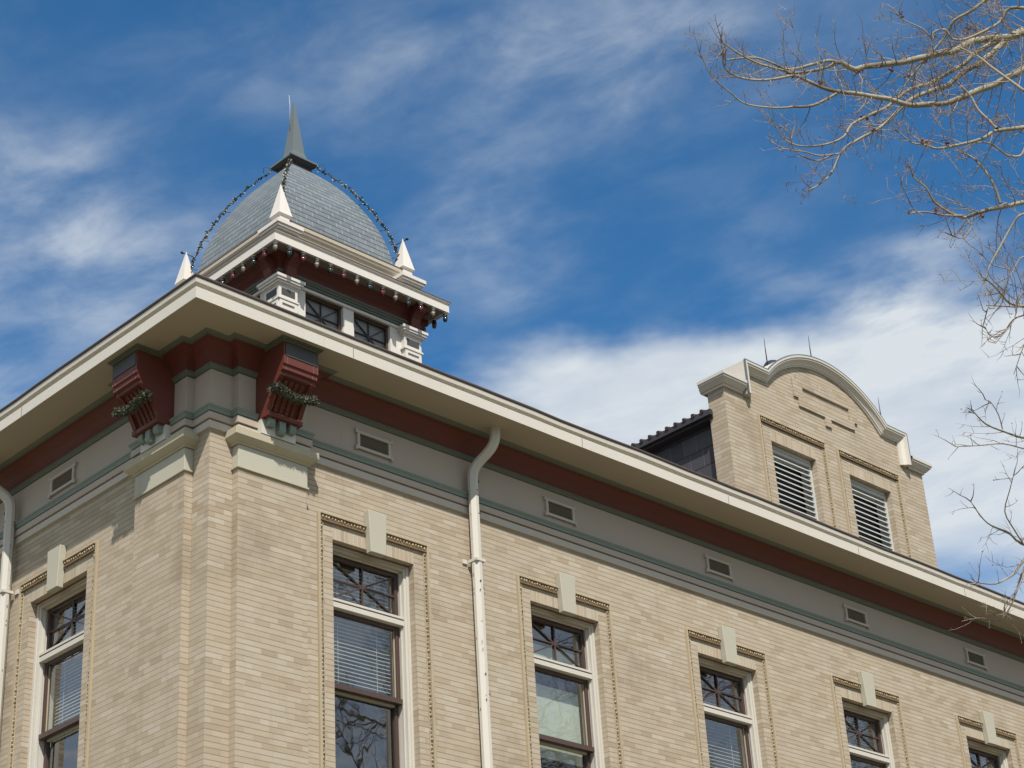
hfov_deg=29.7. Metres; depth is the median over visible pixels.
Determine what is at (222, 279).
bulb
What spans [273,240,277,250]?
bulb
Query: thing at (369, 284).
bulb
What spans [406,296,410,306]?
bulb
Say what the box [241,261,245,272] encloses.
bulb
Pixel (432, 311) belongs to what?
bulb
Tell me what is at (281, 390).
garland
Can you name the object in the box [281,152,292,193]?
light string
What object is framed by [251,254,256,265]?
bulb
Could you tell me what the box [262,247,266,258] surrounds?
bulb
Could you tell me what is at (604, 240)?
sky
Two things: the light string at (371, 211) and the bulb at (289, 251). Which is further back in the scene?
the light string at (371, 211)
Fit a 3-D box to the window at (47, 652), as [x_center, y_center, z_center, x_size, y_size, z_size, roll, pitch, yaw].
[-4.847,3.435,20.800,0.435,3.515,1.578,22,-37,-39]
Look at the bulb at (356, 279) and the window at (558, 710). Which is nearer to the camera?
the window at (558, 710)
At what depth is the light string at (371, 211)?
30.15 m
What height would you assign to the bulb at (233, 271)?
0.173 m
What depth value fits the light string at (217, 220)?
30.11 m
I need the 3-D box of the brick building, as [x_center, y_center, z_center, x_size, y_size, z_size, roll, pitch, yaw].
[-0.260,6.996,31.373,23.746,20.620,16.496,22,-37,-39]
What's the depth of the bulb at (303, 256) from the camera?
27.46 m
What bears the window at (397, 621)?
in the brick building
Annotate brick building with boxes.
[0,97,1023,767]
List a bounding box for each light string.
[180,167,271,273]
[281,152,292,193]
[316,164,408,261]
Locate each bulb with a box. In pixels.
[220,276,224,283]
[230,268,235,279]
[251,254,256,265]
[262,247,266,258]
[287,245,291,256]
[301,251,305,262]
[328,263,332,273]
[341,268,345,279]
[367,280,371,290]
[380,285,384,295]
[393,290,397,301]
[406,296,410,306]
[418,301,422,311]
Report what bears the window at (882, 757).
in the brick building
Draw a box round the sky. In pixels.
[0,0,1023,601]
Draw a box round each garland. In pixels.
[112,389,153,418]
[267,381,320,405]
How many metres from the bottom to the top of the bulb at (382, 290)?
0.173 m
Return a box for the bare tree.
[684,0,1023,642]
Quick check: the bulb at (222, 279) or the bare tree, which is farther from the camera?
the bulb at (222, 279)
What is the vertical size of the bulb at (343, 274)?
0.173 m
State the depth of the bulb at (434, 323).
29.33 m
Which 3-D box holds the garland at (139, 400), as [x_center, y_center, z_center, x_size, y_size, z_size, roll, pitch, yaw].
[-4.010,0.226,20.343,0.169,0.171,0.646,22,-37,-39]
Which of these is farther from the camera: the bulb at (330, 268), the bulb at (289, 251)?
the bulb at (330, 268)
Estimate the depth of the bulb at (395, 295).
28.55 m
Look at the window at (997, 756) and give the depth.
28.48 m
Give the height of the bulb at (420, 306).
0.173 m
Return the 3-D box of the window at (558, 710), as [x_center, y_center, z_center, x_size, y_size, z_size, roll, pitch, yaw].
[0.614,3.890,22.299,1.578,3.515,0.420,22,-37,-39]
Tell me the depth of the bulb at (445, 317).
29.17 m
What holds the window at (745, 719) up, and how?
in the brick building
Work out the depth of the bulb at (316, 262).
27.62 m
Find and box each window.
[7,541,98,767]
[317,509,437,767]
[516,572,624,767]
[684,625,779,767]
[829,671,910,767]
[955,710,1022,767]

